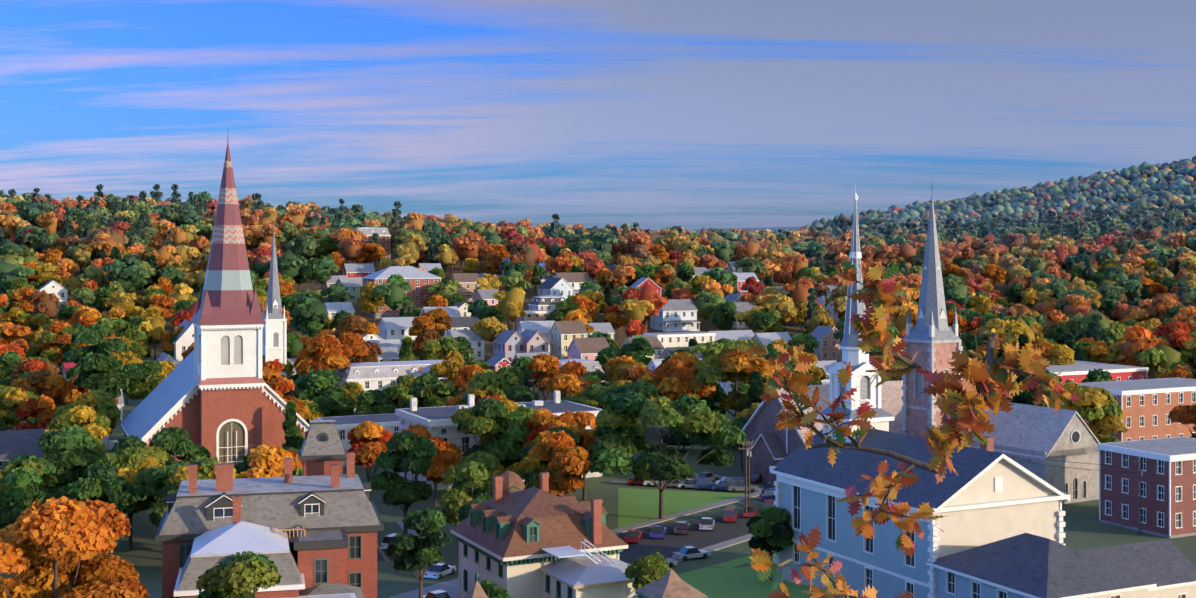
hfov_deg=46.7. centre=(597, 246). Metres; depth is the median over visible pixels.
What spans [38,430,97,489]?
tree
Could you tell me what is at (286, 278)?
tree
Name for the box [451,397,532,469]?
tree
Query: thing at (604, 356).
tree
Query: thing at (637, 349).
tree
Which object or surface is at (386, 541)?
car
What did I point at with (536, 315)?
house balcony
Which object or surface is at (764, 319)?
tree
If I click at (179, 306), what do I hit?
tree
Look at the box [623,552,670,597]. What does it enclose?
tree
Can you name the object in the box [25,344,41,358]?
tree
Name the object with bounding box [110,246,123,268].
tree
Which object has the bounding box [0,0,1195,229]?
sky
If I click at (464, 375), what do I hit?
tree
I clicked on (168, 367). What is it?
tree
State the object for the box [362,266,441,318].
school
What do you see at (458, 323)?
hill house
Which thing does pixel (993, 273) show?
tree
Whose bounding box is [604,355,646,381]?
tree
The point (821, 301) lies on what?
hill house
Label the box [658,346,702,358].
hill house
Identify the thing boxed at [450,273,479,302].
hill house
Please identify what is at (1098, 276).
tree
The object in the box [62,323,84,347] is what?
tree
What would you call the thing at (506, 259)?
house
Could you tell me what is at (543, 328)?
hill house
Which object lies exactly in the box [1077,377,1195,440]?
brick block
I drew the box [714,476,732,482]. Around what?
car park
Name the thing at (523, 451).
tree
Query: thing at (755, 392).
tree
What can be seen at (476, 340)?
house
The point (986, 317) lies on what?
tree
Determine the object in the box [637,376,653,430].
tree
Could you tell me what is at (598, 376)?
tree
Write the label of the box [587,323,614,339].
hill house
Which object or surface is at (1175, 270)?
tree
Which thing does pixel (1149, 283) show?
tree
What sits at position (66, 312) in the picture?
tree
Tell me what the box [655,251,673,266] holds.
tree
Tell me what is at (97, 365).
tree
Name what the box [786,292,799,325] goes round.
tree
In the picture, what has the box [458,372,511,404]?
tree
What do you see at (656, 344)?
hill house
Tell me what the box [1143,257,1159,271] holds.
tree
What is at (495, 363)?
red house
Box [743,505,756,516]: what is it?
car row
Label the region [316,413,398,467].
white block
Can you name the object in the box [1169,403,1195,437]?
tree
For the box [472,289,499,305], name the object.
hill house
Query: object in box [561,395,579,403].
tree
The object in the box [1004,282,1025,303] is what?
tree
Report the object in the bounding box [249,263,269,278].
tree
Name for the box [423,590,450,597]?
car
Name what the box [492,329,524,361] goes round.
house
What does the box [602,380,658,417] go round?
tree
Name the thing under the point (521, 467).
tree
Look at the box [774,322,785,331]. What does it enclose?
tree
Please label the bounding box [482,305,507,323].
tree
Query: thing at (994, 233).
forest
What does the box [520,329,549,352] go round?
house
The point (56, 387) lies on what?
tree
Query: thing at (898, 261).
tree
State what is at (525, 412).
tree
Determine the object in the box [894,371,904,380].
tree
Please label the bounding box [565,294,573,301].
tree
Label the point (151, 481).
tree
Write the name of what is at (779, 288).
hill house
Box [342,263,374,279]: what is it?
hill house
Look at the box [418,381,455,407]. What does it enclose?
tree
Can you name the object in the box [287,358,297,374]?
house
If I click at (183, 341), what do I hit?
house
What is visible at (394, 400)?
tree
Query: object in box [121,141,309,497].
trinity church
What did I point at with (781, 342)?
tree
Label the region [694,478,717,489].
car row
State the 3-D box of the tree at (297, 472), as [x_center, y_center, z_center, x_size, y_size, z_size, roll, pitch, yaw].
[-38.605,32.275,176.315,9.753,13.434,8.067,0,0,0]
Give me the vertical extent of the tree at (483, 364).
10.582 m
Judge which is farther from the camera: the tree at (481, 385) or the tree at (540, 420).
the tree at (481, 385)
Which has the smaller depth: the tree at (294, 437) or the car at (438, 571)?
the car at (438, 571)
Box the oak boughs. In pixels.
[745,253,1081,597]
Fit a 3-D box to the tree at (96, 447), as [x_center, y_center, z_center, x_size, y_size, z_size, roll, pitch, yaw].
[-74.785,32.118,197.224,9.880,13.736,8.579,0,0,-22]
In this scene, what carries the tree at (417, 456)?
on the ground at (1084, 529)
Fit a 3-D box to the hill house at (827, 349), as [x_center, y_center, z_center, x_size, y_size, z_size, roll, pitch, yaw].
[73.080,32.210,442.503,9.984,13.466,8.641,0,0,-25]
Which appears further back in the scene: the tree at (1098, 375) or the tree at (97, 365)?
the tree at (1098, 375)
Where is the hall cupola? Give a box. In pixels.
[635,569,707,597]
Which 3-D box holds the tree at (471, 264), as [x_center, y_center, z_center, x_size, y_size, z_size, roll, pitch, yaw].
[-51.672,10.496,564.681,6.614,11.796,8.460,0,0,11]
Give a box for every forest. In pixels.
[0,183,1195,280]
[0,188,1195,376]
[773,155,1195,231]
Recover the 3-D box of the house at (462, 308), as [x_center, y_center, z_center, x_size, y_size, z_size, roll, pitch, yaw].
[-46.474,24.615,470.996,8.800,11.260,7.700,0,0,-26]
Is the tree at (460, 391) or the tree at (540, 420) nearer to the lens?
the tree at (540, 420)
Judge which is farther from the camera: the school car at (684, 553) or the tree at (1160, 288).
the tree at (1160, 288)
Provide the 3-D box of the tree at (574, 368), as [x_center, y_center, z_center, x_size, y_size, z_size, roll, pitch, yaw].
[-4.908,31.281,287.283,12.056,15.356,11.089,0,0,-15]
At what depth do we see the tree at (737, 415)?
254.63 m
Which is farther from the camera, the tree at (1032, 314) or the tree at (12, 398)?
the tree at (1032, 314)
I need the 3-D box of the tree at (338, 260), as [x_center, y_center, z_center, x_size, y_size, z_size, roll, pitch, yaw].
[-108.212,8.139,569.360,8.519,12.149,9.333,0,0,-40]
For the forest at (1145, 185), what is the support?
on the ground at (1084, 529)
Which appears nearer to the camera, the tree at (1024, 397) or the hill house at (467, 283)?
the tree at (1024, 397)
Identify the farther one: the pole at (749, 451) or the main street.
the pole at (749, 451)
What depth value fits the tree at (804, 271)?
586.44 m
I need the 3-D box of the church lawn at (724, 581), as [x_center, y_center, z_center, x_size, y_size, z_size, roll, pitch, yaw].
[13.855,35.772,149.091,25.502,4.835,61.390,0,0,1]
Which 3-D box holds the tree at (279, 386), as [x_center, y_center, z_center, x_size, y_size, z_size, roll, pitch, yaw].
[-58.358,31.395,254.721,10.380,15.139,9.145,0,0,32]
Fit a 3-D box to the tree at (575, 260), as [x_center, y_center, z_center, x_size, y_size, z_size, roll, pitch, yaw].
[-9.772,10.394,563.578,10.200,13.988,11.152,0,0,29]
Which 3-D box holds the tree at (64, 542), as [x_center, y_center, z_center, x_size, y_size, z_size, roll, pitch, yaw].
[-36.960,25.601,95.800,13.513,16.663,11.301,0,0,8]
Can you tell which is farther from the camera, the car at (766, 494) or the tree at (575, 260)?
the tree at (575, 260)
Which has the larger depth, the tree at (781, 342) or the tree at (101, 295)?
the tree at (101, 295)
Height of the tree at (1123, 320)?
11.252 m
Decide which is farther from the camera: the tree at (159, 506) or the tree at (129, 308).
the tree at (129, 308)
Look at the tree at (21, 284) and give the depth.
476.35 m
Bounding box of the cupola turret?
[464,573,488,597]
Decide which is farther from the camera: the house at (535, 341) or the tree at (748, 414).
the house at (535, 341)
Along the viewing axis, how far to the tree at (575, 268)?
550.50 m
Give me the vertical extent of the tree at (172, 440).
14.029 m
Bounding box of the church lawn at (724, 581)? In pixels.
[678,551,825,597]
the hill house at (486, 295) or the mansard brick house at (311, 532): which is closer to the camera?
the mansard brick house at (311, 532)
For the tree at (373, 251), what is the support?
on the ground at (1084, 529)
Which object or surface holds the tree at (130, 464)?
on the ground at (1084, 529)
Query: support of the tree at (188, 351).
on the ground at (1084, 529)
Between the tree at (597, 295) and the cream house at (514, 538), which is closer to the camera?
the cream house at (514, 538)
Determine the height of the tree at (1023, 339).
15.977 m
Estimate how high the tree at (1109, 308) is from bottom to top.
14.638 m
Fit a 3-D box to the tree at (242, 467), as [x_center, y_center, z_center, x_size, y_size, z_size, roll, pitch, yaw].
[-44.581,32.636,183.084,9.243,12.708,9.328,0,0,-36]
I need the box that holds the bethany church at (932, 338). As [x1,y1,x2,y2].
[902,196,1099,503]
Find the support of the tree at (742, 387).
on the ground at (1084, 529)
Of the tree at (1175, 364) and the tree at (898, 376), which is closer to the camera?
the tree at (898, 376)
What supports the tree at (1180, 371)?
on the ground at (1084, 529)
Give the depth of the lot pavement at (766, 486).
220.14 m
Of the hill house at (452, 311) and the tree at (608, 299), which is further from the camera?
the tree at (608, 299)
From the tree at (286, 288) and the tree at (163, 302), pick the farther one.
the tree at (286, 288)
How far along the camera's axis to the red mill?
332.40 m
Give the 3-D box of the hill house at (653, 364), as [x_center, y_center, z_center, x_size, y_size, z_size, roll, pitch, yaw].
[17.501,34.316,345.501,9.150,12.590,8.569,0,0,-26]
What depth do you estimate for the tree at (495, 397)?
245.28 m
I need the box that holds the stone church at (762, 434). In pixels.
[741,380,905,486]
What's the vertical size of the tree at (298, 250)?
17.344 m
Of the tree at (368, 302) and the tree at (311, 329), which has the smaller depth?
the tree at (311, 329)
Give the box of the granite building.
[395,390,602,489]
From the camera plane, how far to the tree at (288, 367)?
325.32 m
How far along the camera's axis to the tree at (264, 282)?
495.19 m
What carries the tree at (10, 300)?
on the ground at (1084, 529)
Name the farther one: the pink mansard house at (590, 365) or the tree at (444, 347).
the tree at (444, 347)
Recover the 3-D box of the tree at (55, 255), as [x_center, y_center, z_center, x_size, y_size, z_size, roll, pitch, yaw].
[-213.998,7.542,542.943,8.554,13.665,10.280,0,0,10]
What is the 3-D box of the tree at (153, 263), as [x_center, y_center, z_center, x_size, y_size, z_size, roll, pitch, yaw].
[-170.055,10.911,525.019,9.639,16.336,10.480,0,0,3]
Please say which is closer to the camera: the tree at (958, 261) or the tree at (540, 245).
the tree at (540, 245)
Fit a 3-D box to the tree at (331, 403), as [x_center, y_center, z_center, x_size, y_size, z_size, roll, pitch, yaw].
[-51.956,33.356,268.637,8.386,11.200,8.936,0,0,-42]
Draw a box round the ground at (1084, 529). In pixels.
[0,227,1195,597]
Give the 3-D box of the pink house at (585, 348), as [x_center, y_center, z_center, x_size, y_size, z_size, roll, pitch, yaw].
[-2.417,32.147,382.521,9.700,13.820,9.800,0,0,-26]
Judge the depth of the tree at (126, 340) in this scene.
353.52 m
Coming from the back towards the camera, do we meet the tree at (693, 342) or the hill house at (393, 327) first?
the hill house at (393, 327)
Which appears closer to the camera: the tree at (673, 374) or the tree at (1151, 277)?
the tree at (673, 374)
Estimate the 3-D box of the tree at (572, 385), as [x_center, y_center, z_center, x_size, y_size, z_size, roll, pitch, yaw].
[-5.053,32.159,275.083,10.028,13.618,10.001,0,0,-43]
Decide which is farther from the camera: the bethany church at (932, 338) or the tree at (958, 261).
the tree at (958, 261)
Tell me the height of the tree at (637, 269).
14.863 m
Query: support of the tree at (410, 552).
on the ground at (1084, 529)
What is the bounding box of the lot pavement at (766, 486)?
[764,484,773,488]
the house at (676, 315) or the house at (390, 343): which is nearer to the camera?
the house at (390, 343)
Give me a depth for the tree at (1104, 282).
611.96 m
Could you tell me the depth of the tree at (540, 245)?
625.19 m
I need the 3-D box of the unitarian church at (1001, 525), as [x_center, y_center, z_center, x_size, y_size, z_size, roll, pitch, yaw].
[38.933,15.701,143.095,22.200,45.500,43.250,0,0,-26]
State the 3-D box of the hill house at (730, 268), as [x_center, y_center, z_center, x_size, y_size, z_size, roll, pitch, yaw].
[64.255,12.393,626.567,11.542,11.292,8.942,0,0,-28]
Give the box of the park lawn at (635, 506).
[618,488,744,527]
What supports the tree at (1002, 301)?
on the ground at (1084, 529)
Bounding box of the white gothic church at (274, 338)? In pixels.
[262,231,294,376]
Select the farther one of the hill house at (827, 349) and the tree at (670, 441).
the hill house at (827, 349)
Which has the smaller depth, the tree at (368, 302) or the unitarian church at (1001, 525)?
the unitarian church at (1001, 525)
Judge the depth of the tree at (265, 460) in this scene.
164.87 m
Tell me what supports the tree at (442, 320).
on the ground at (1084, 529)
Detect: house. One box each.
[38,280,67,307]
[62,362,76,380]
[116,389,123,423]
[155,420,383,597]
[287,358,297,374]
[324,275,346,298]
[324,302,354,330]
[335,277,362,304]
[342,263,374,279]
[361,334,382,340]
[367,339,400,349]
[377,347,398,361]
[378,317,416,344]
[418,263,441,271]
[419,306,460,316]
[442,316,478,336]
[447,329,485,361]
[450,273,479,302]
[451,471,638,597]
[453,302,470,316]
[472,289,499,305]
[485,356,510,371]
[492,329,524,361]
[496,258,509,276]
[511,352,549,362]
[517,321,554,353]
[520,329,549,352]
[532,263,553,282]
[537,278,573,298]
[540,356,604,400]
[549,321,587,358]
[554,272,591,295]
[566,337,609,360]
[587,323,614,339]
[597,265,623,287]
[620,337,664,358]
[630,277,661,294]
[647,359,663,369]
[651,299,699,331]
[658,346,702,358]
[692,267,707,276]
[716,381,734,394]
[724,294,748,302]
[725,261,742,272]
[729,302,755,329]
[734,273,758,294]
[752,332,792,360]
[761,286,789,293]
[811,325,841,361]
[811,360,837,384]
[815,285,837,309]
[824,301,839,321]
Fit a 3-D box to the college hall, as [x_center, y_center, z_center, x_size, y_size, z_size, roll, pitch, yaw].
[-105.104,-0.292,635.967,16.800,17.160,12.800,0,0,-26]
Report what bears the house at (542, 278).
on the ground at (1084, 529)
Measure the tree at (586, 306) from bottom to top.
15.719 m
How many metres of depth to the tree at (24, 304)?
461.99 m
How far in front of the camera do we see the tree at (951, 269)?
644.26 m
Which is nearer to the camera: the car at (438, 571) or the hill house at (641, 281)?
the car at (438, 571)
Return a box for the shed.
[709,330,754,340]
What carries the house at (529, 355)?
on the ground at (1084, 529)
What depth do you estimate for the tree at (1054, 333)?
441.56 m
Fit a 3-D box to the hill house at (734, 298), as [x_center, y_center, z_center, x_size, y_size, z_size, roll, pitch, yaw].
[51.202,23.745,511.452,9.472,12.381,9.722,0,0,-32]
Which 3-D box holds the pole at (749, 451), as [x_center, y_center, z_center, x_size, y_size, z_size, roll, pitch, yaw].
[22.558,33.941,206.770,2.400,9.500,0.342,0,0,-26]
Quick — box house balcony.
[517,310,549,326]
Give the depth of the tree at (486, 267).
552.20 m
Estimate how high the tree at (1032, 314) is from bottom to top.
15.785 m
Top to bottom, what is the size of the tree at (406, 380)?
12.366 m
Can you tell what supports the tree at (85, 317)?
on the ground at (1084, 529)
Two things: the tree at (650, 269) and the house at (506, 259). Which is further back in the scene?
the house at (506, 259)
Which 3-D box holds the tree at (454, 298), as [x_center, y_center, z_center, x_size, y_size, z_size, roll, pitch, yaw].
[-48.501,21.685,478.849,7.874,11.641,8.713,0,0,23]
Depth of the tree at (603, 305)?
484.59 m
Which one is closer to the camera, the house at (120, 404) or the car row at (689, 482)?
the car row at (689, 482)
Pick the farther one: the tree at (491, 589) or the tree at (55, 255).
the tree at (55, 255)
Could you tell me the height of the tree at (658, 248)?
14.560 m
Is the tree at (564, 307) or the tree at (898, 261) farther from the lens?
the tree at (898, 261)
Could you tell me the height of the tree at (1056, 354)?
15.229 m
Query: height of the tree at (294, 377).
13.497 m
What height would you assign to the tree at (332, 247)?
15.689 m
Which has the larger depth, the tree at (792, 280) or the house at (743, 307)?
the tree at (792, 280)
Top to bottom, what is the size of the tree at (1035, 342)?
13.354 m
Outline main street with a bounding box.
[377,521,444,563]
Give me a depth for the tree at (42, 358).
345.32 m
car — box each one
[381,533,395,548]
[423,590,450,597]
[424,563,456,578]
[624,529,641,542]
[649,525,666,538]
[666,558,676,567]
[672,546,710,560]
[674,521,689,534]
[699,517,714,530]
[759,489,775,499]
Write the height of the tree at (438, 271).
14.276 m
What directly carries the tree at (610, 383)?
on the ground at (1084, 529)
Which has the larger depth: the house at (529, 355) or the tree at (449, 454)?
the house at (529, 355)
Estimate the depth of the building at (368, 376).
325.54 m
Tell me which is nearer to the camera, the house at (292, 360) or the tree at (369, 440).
the tree at (369, 440)
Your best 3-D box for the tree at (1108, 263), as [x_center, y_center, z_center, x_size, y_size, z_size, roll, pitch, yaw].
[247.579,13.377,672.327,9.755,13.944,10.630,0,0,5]
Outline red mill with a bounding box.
[1007,360,1148,382]
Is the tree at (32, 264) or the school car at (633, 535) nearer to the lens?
the school car at (633, 535)
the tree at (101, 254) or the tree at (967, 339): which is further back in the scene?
the tree at (101, 254)
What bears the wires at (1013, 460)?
attached to the pole at (1140, 472)
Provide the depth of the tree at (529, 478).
182.00 m
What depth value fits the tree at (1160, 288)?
606.88 m
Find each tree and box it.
[0,306,30,326]
[0,351,24,378]
[0,378,12,385]
[0,385,39,429]
[0,418,7,430]
[0,453,61,505]
[0,467,54,531]
[0,496,149,597]
[5,277,34,294]
[7,291,26,311]
[9,288,39,313]
[9,358,59,423]
[10,369,71,419]
[15,394,55,429]
[23,261,39,283]
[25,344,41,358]
[25,357,51,362]
[28,313,52,332]
[29,331,42,344]
[33,263,61,284]
[33,282,44,289]
[37,321,84,374]
[37,390,71,404]
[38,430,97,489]
[39,248,54,255]
[40,405,113,480]
[40,424,107,480]
[42,249,64,263]
[51,389,121,439]
[54,245,70,258]
[54,462,147,556]
[57,304,81,322]
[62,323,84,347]
[62,323,129,397]
[65,366,81,383]
[66,306,101,328]
[67,376,90,402]
[88,287,113,313]
[95,447,161,549]
[96,244,107,259]
[97,317,131,336]
[106,298,144,321]
[108,434,169,521]
[109,336,131,355]
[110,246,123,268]
[111,249,130,259]
[111,351,143,404]
[117,329,151,359]
[119,360,162,400]
[128,315,145,331]
[135,285,168,309]
[135,462,184,526]
[137,306,165,345]
[142,249,159,269]
[143,254,160,288]
[146,455,236,522]
[149,293,176,317]
[149,426,210,465]
[153,277,175,293]
[155,266,172,281]
[156,360,175,379]
[161,326,183,355]
[172,299,195,317]
[181,342,193,359]
[189,292,199,301]
[195,551,282,597]
[196,282,203,292]
[234,451,251,473]
[235,444,302,478]
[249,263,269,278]
[252,285,267,298]
[257,278,279,292]
[258,297,281,305]
[262,354,293,378]
[262,359,285,396]
[269,376,312,418]
[279,274,296,291]
[279,282,293,296]
[280,294,299,328]
[282,401,304,449]
[284,447,302,475]
[285,373,300,395]
[287,368,345,400]
[293,238,303,257]
[293,271,306,291]
[293,332,353,375]
[301,321,322,337]
[301,399,324,424]
[302,257,317,289]
[310,389,354,416]
[316,246,321,259]
[317,238,337,259]
[330,310,349,329]
[331,252,346,275]
[334,314,381,362]
[341,381,364,407]
[347,421,392,501]
[354,389,387,415]
[356,257,372,263]
[356,281,386,323]
[360,243,385,263]
[369,431,436,533]
[382,383,418,413]
[386,508,451,597]
[391,374,416,397]
[397,336,415,360]
[400,423,430,480]
[408,315,441,351]
[408,372,449,407]
[411,341,421,359]
[418,336,464,364]
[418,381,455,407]
[421,294,447,306]
[421,436,461,505]
[422,307,451,335]
[428,267,446,283]
[429,359,462,394]
[436,461,492,524]
[440,450,499,503]
[441,392,465,406]
[448,293,467,305]
[451,364,486,394]
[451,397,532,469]
[454,336,474,360]
[454,493,492,526]
[455,388,465,396]
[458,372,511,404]
[463,258,479,272]
[464,360,489,368]
[474,260,495,275]
[475,395,509,402]
[478,399,534,444]
[479,579,511,597]
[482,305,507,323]
[484,254,502,275]
[489,463,506,475]
[490,244,510,259]
[494,366,525,387]
[500,378,511,392]
[504,385,539,401]
[506,458,548,487]
[510,355,537,387]
[518,425,578,495]
[522,392,533,401]
[522,408,566,464]
[523,267,532,290]
[524,469,537,489]
[526,430,590,496]
[527,353,559,400]
[529,264,545,293]
[535,240,544,248]
[545,300,577,320]
[546,374,590,400]
[552,360,598,396]
[556,410,597,499]
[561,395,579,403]
[563,245,575,252]
[565,255,583,272]
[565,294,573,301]
[569,294,598,322]
[571,265,582,271]
[574,384,604,408]
[580,289,604,322]
[583,369,607,385]
[587,391,746,518]
[588,331,620,348]
[594,346,623,372]
[594,380,638,417]
[595,269,614,288]
[595,300,607,320]
[601,381,615,386]
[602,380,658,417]
[603,285,614,313]
[603,304,626,339]
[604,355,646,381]
[620,364,652,382]
[621,334,655,365]
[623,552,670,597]
[624,264,639,286]
[631,270,649,282]
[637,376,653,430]
[640,264,661,274]
[642,393,661,436]
[649,242,666,255]
[649,268,674,296]
[650,352,715,401]
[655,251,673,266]
[659,394,697,452]
[661,346,695,364]
[664,282,673,298]
[676,263,694,283]
[688,275,713,294]
[688,338,697,346]
[689,339,782,416]
[699,382,725,413]
[712,300,740,330]
[714,338,731,343]
[725,416,748,469]
[728,381,750,395]
[729,272,737,293]
[733,409,746,420]
[738,371,765,411]
[738,402,759,418]
[746,506,793,579]
[748,307,782,332]
[764,276,772,286]
[766,338,789,349]
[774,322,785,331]
[775,352,825,384]
[785,276,795,284]
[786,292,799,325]
[792,300,816,332]
[795,266,816,281]
[825,264,841,277]
[827,253,839,260]
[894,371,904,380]
[896,256,904,267]
[913,287,920,304]
[941,267,948,278]
[943,264,961,276]
[946,310,967,333]
[953,257,964,268]
[960,332,976,357]
[966,316,981,332]
[967,295,994,314]
[968,346,996,363]
[970,333,1004,355]
[975,313,1006,328]
[981,263,1006,283]
[983,282,994,291]
[995,298,1012,307]
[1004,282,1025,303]
[1006,373,1034,404]
[1018,333,1028,352]
[1019,288,1039,306]
[1021,311,1040,317]
[1025,368,1061,400]
[1031,340,1040,347]
[1032,342,1074,364]
[1035,336,1047,342]
[1036,381,1127,442]
[1040,306,1054,314]
[1046,320,1065,344]
[1050,256,1063,266]
[1069,265,1084,282]
[1080,368,1116,382]
[1084,281,1098,289]
[1085,272,1104,286]
[1098,260,1116,272]
[1098,280,1114,286]
[1103,299,1117,320]
[1118,318,1130,323]
[1118,320,1140,332]
[1138,277,1158,299]
[1138,287,1149,299]
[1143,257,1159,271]
[1145,272,1155,281]
[1151,282,1167,296]
[1157,364,1194,378]
[1160,276,1177,292]
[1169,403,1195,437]
[1170,361,1192,370]
[1172,261,1179,276]
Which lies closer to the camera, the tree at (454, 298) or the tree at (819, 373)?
the tree at (819, 373)
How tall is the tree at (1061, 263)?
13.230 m
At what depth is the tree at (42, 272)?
503.33 m
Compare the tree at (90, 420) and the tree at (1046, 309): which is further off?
the tree at (1046, 309)
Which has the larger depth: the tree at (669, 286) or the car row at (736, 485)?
the tree at (669, 286)
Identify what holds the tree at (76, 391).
on the ground at (1084, 529)
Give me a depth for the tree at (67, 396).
277.60 m
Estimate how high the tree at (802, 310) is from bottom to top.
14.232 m
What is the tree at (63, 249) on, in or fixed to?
on the ground at (1084, 529)
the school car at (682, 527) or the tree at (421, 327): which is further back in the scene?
the tree at (421, 327)
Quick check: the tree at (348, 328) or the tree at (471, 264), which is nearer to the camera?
the tree at (348, 328)
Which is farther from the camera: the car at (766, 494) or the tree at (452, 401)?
the tree at (452, 401)
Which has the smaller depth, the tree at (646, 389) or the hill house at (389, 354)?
the tree at (646, 389)
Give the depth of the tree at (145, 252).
551.86 m
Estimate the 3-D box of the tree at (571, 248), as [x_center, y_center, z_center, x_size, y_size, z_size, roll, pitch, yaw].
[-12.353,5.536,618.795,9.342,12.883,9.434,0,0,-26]
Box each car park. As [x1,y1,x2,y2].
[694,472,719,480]
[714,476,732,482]
[747,473,761,483]
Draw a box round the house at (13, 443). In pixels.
[0,428,46,469]
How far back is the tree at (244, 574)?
101.11 m
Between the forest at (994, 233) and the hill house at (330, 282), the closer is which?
the hill house at (330, 282)
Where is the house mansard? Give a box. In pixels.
[528,295,565,311]
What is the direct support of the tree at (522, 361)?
on the ground at (1084, 529)
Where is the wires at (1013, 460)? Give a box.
[747,448,1136,472]
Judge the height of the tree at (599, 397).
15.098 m
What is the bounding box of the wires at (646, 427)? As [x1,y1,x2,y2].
[465,358,748,460]
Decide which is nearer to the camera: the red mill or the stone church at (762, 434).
the stone church at (762, 434)
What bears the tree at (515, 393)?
on the ground at (1084, 529)
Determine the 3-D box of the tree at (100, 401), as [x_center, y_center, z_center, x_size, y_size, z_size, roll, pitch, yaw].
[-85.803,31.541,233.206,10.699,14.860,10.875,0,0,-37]
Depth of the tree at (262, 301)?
448.02 m
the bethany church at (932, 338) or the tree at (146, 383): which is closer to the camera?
the bethany church at (932, 338)
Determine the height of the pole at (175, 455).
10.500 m
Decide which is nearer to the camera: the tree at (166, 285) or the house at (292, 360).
the house at (292, 360)
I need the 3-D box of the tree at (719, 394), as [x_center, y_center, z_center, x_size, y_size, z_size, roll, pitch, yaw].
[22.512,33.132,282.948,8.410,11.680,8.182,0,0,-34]
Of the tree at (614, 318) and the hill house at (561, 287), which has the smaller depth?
the tree at (614, 318)
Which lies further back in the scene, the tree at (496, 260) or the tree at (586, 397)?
the tree at (496, 260)
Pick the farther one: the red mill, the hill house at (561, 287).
the hill house at (561, 287)
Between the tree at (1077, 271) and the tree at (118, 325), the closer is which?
the tree at (118, 325)
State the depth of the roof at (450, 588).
147.23 m
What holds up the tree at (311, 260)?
on the ground at (1084, 529)
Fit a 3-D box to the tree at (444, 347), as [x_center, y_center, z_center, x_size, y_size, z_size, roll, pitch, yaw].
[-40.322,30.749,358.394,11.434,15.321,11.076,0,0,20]
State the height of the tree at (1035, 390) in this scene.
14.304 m
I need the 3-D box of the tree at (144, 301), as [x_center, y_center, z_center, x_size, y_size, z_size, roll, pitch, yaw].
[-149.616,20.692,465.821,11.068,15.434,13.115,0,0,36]
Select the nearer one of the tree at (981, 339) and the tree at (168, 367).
the tree at (168, 367)
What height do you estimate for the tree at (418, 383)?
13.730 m
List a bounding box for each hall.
[352,227,390,258]
[396,364,447,381]
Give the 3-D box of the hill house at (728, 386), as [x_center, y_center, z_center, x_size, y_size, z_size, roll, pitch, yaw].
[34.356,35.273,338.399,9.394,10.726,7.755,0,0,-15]
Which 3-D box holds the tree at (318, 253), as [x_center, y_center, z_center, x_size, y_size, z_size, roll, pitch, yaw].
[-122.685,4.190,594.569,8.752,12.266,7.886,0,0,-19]
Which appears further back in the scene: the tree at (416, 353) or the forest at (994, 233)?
the forest at (994, 233)
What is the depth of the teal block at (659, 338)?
418.48 m
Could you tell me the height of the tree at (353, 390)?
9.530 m
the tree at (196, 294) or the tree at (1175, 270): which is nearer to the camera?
the tree at (196, 294)
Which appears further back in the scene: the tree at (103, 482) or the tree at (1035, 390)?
the tree at (1035, 390)
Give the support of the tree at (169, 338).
on the ground at (1084, 529)
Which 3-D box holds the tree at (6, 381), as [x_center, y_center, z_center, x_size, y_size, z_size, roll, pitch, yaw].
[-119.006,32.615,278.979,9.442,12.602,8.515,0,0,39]
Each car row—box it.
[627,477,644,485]
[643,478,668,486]
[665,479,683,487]
[678,478,702,488]
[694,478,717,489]
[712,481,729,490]
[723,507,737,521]
[728,480,758,492]
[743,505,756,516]
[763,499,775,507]
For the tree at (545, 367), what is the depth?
305.15 m
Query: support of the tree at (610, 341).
on the ground at (1084, 529)
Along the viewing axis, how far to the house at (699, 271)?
579.34 m
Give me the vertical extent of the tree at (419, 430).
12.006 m
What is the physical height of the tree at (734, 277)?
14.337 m
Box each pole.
[170,453,183,463]
[739,440,752,517]
[742,443,755,501]
[1133,459,1146,534]
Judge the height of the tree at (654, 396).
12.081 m
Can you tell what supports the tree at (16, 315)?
on the ground at (1084, 529)
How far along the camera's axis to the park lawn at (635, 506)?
207.20 m
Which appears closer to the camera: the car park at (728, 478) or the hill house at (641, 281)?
the car park at (728, 478)
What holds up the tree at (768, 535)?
on the church lawn at (724, 581)
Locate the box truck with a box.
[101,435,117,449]
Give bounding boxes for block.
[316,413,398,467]
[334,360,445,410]
[632,335,660,341]
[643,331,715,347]
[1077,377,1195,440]
[1097,437,1195,537]
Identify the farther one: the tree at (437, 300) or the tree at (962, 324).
the tree at (962, 324)
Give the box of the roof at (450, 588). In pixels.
[388,578,462,597]
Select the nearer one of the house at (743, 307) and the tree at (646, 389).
the tree at (646, 389)
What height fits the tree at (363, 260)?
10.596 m
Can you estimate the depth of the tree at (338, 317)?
422.38 m
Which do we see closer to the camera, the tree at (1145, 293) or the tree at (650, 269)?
the tree at (650, 269)

